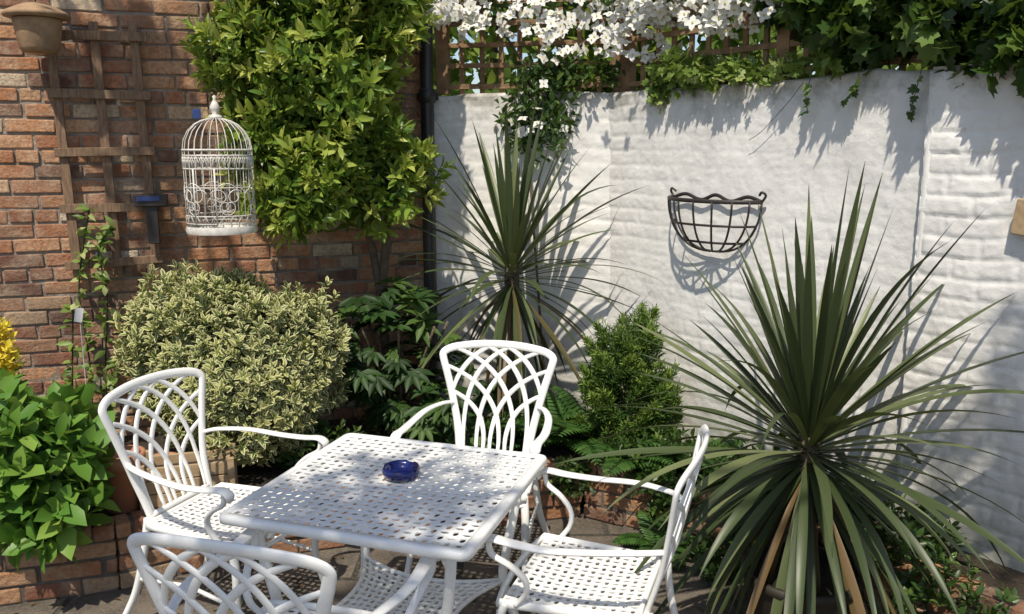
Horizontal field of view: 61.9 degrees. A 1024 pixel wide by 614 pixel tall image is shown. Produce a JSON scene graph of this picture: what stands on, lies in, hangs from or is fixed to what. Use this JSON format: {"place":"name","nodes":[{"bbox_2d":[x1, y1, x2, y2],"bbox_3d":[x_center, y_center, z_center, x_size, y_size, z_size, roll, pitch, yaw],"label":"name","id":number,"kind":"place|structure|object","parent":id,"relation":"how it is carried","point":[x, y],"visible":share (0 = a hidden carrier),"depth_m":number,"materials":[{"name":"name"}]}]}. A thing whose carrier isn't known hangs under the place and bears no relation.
{"place":"outdoors","nodes":[
{"label":"outdoors","id":0,"kind":"place"},
{"bbox_2d":[0,461,747,613],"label":"patio paving","id":1,"kind":"structure","parent":0,"point":[692,594],"depth_m":3.60,"materials":[{"name":"stone"}]},
{"bbox_2d":[0,0,423,435],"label":"mortar","id":2,"kind":"object","parent":1,"relation":"on","point":[56,375],"depth_m":4.45,"materials":[{"name":"grey concrete"}]},
{"bbox_2d":[0,0,424,435],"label":"bricks","id":3,"kind":"object","parent":2,"relation":"attached to","point":[48,233],"visible":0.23,"depth_m":4.44,"materials":[{"name":"brown brick"}]},
{"bbox_2d":[1,0,70,53],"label":"hanging clay bird feeder","id":4,"kind":"object","parent":3,"relation":"hanging from","point":[37,26],"visible":1,"depth_m":3.96,"materials":[{"name":"brown ceramic"}]},
{"bbox_2d":[47,21,163,276],"bbox_3d":[-2.065,-0.789,4.339,0.473,1.273,0.041,-3,11,-18],"label":"wooden trellis","id":5,"kind":"object","parent":3,"relation":"attached to","point":[100,94],"visible":0.85,"depth_m":4.32,"materials":[{"name":"brown wood"}]},
{"bbox_2d":[134,194,167,243],"bbox_3d":[-1.859,-0.454,4.414,0.161,0.256,0.079,-3,11,-18],"label":"bird feeder box","id":6,"kind":"object","parent":5,"relation":"attached to","point":[150,203],"visible":1,"depth_m":4.39,"materials":[{"name":"black metal"}]},
{"bbox_2d":[181,1,257,235],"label":"birdcage","id":7,"kind":"object","parent":3,"relation":"hanging from","point":[220,228],"visible":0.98,"depth_m":3.92,"materials":[{"name":"beige paint"}]},
{"bbox_2d":[417,20,441,399],"bbox_3d":[-0.475,-1.017,4.802,0.120,3.350,0.100,0,11,0],"label":"drainpipe","id":8,"kind":"object","parent":3,"relation":"attached to","point":[427,96],"visible":0.6,"depth_m":4.79,"materials":[{"name":"black paint"}]},
{"bbox_2d":[98,367,328,613],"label":"garden chair","id":9,"kind":"object","parent":1,"relation":"on","point":[207,525],"visible":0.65,"depth_m":3.27,"materials":[{"name":"white metal"}]},
{"bbox_2d":[127,528,440,613],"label":"garden chair","id":10,"kind":"object","parent":1,"relation":"on","point":[421,575],"visible":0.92,"depth_m":1.97,"materials":[{"name":"white metal"}]},
{"bbox_2d":[12,544,726,613],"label":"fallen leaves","id":11,"kind":"object","parent":1,"relation":"on","point":[680,605],"visible":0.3,"depth_m":3.46,"materials":[{"name":"brown plant"}]},
{"bbox_2d":[219,433,546,613],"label":"garden table","id":12,"kind":"object","parent":1,"relation":"on","point":[447,551],"visible":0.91,"depth_m":2.75,"materials":[{"name":"white metal"}]},
{"bbox_2d":[382,460,419,481],"bbox_3d":[-0.370,0.547,2.847,0.128,0.037,0.128,0,11,0],"label":"glass ashtray","id":13,"kind":"object","parent":12,"relation":"on","point":[400,470],"visible":1,"depth_m":2.83,"materials":[{"name":"blue glass"}]},
{"bbox_2d":[390,340,556,598],"bbox_3d":[-0.126,0.672,3.695,0.625,0.944,0.641,2,11,13],"label":"garden chair","id":14,"kind":"object","parent":1,"relation":"on","point":[531,444],"visible":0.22,"depth_m":3.88,"materials":[{"name":"white metal"}]},
{"bbox_2d":[0,416,1023,613],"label":"raised bed","id":15,"kind":"object","parent":1,"relation":"on","point":[104,559],"visible":0.23,"depth_m":3.53,"materials":[{"name":"brick"}]},
{"bbox_2d":[0,317,28,385],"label":"yellow flowering plant","id":16,"kind":"object","parent":15,"relation":"on","point":[8,358],"visible":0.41,"depth_m":3.70,"materials":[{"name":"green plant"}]},
{"bbox_2d":[0,367,120,573],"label":"hydrangea shrub","id":17,"kind":"object","parent":15,"relation":"on","point":[55,483],"visible":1,"depth_m":3.27,"materials":[{"name":"green plant"}]},
{"bbox_2d":[74,308,89,420],"bbox_3d":[-2.121,0.384,4.243,0.049,0.778,0.009,-3,11,-17],"label":"plant label","id":18,"kind":"object","parent":15,"relation":"on","point":[78,317],"visible":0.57,"depth_m":4.18,"materials":[{"name":"white plastic"}]},
{"bbox_2d":[56,203,132,447],"bbox_3d":[-2.110,0.114,4.355,0.387,1.272,0.257,5,12,26],"label":"young climber plant","id":19,"kind":"object","parent":15,"relation":"on","point":[109,380],"visible":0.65,"depth_m":4.36,"materials":[{"name":"green plant"}]},
{"bbox_2d":[100,445,145,514],"bbox_3d":[-1.660,0.740,3.636,0.200,0.250,0.200,0,11,0],"label":"terracotta pot","id":20,"kind":"object","parent":15,"relation":"on","point":[124,498],"visible":0.48,"depth_m":3.58,"materials":[{"name":"brown ceramic"}]},
{"bbox_2d":[137,442,237,509],"bbox_3d":[-1.420,0.743,3.758,0.391,0.202,0.215,-3,11,-16],"label":"wooden planter box","id":21,"kind":"object","parent":15,"relation":"on","point":[224,470],"visible":0.52,"depth_m":3.70,"materials":[{"name":"brown wood"}]},
{"bbox_2d":[107,258,353,467],"bbox_3d":[-1.369,0.287,4.147,1.175,1.044,0.916,0,11,0],"label":"variegated euonymus bush","id":22,"kind":"object","parent":15,"relation":"on","point":[280,372],"visible":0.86,"depth_m":3.93,"materials":[{"name":"green plant"}]},
{"bbox_2d":[177,0,458,427],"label":"mexican orange tree","id":23,"kind":"object","parent":15,"relation":"on","point":[310,85],"visible":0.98,"depth_m":4.12,"materials":[{"name":"green plant"}]},
{"bbox_2d":[330,276,509,447],"bbox_3d":[-0.535,0.322,4.550,1.136,0.944,0.776,0,11,0],"label":"fatsia shrub","id":24,"kind":"object","parent":15,"relation":"on","point":[380,385],"visible":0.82,"depth_m":4.40,"materials":[{"name":"green plant"}]},
{"bbox_2d":[370,95,663,419],"bbox_3d":[-0.018,-0.183,4.531,1.564,1.815,1.608,0,11,0],"label":"cordyline plant","id":25,"kind":"object","parent":15,"relation":"on","point":[509,200],"visible":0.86,"depth_m":4.44,"materials":[{"name":"green plant"}]},
{"bbox_2d":[474,397,600,450],"bbox_3d":[0.147,0.613,4.525,0.716,0.207,0.653,0,11,0],"label":"fern plant","id":26,"kind":"object","parent":15,"relation":"on","point":[559,418],"visible":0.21,"depth_m":4.37,"materials":[{"name":"green plant"}]},
{"bbox_2d":[501,385,638,468],"bbox_3d":[0.318,0.606,4.384,0.644,0.273,0.683,7,13,33],"label":"fern plant","id":27,"kind":"object","parent":15,"relation":"on","point":[554,405],"visible":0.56,"depth_m":4.28,"materials":[{"name":"green plant"}]},
{"bbox_2d":[426,0,782,377],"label":"white clematis vine","id":28,"kind":"object","parent":15,"relation":"on","point":[641,14],"visible":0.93,"depth_m":4.60,"materials":[{"name":"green plant"}]},
{"bbox_2d":[572,301,687,448],"bbox_3d":[0.584,0.367,4.316,0.592,0.804,0.580,0,11,0],"label":"dwarf conifer","id":29,"kind":"object","parent":15,"relation":"on","point":[609,373],"visible":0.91,"depth_m":4.17,"materials":[{"name":"green plant"}]},
{"bbox_2d":[248,404,1022,613],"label":"ground cover plants","id":30,"kind":"object","parent":15,"relation":"on","point":[918,591],"visible":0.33,"depth_m":3.66,"materials":[{"name":"green plant"}]},
{"bbox_2d":[596,432,674,481],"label":"fern plant","id":31,"kind":"object","parent":15,"relation":"on","point":[626,464],"visible":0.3,"depth_m":3.97,"materials":[{"name":"green plant"}]},
{"bbox_2d":[637,436,750,478],"bbox_3d":[0.865,0.703,4.053,0.558,0.202,0.606,0,11,0],"label":"fern plant","id":32,"kind":"object","parent":15,"relation":"on","point":[730,442],"visible":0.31,"depth_m":3.96,"materials":[{"name":"green plant"}]},
{"bbox_2d":[714,478,856,503],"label":"fern plant","id":33,"kind":"object","parent":15,"relation":"on","point":[762,496],"visible":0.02,"depth_m":3.56,"materials":[{"name":"green plant"}]},
{"bbox_2d":[552,163,1023,613],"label":"cordyline plant","id":34,"kind":"object","parent":15,"relation":"on","point":[815,387],"visible":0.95,"depth_m":2.98,"materials":[{"name":"green plant"}]},
{"bbox_2d":[480,424,709,613],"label":"garden chair","id":35,"kind":"object","parent":1,"relation":"on","point":[541,548],"visible":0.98,"depth_m":2.69,"materials":[{"name":"white metal"}]},
{"bbox_2d":[612,509,696,569],"bbox_3d":[0.656,1.048,3.874,0.399,0.128,0.403,-10,14,-42],"label":"fern plant","id":36,"kind":"object","parent":1,"relation":"on","point":[644,523],"visible":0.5,"depth_m":3.88,"materials":[{"name":"green plant"}]},
{"bbox_2d":[434,68,931,510],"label":"white garden wall","id":37,"kind":"structure","parent":1,"relation":"on","point":[700,144],"depth_m":4.23,"materials":[{"name":"paint"}]},
{"bbox_2d":[610,80,790,93],"bbox_3d":[1.162,-1.035,4.009,0.202,0.030,1.833,-8,13,-36],"label":"painted brickwork side coping","id":38,"kind":"object","parent":37,"relation":"on","point":[701,87],"visible":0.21,"depth_m":4.15,"materials":[{"name":"white paint"}]},
{"bbox_2d":[667,187,766,252],"bbox_3d":[0.918,-0.409,4.086,0.172,0.306,0.592,-8,13,-36],"label":"wire wall basket","id":39,"kind":"object","parent":37,"relation":"attached to","point":[693,199],"visible":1,"depth_m":4.02,"materials":[{"name":"black metal"}]},
{"bbox_2d":[452,11,898,93],"label":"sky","id":40,"kind":"structure","parent":0,"point":[476,80],"materials":[{"name":"white"}]},
{"bbox_2d":[893,65,1023,572],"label":"painted brickwork pier","id":41,"kind":"structure","parent":0,"point":[976,150],"depth_m":3.16,"materials":[{"name":"white paint"}]},
{"bbox_2d":[933,62,1012,69],"bbox_3d":[2.486,-0.692,2.164,0.205,0.032,2.787,-8,13,-36],"label":"painted brickwork pier coping","id":42,"kind":"object","parent":41,"relation":"on","point":[945,67],"visible":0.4,"depth_m":3.17,"materials":[{"name":"white paint"}]},
{"label":"ground","id":43,"kind":"structure","parent":0,"visible":0},
{"bbox_2d":[433,0,932,95],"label":"background hedge","id":44,"kind":"object","parent":43,"relation":"on","point":[491,56],"visible":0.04,"depth_m":5.86,"materials":[{"name":"green plant"}]},
{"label":"painted brickwork pier","id":45,"kind":"object","parent":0,"visible":0},
{"bbox_2d":[894,87,935,513],"bbox_3d":[1.610,0.142,3.403,0.084,2.080,0.024,-8,13,-36],"label":"pier return","id":46,"kind":"object","parent":45,"relation":"attached to","point":[931,111],"visible":0.24,"depth_m":3.28,"materials":[{"name":"white paint"}]},
{"bbox_2d":[1010,198,1023,235],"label":"wooden plaque","id":47,"kind":"object","parent":45,"relation":"attached to","point":[1017,226],"visible":1,"depth_m":2.97,"materials":[{"name":"brown wood"}]},
{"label":"painted back brickwork","id":48,"kind":"object","parent":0,"visible":0},
{"bbox_2d":[435,0,972,94],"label":"trellis fence","id":49,"kind":"object","parent":48,"relation":"on","point":[627,82],"visible":0.32,"depth_m":4.72,"materials":[{"name":"brown wood"}]},
{"bbox_2d":[640,0,1023,139],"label":"ivy vine","id":50,"kind":"object","parent":49,"relation":"attached to","point":[847,36],"visible":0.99,"depth_m":3.34,"materials":[{"name":"green plant"}]}
]}

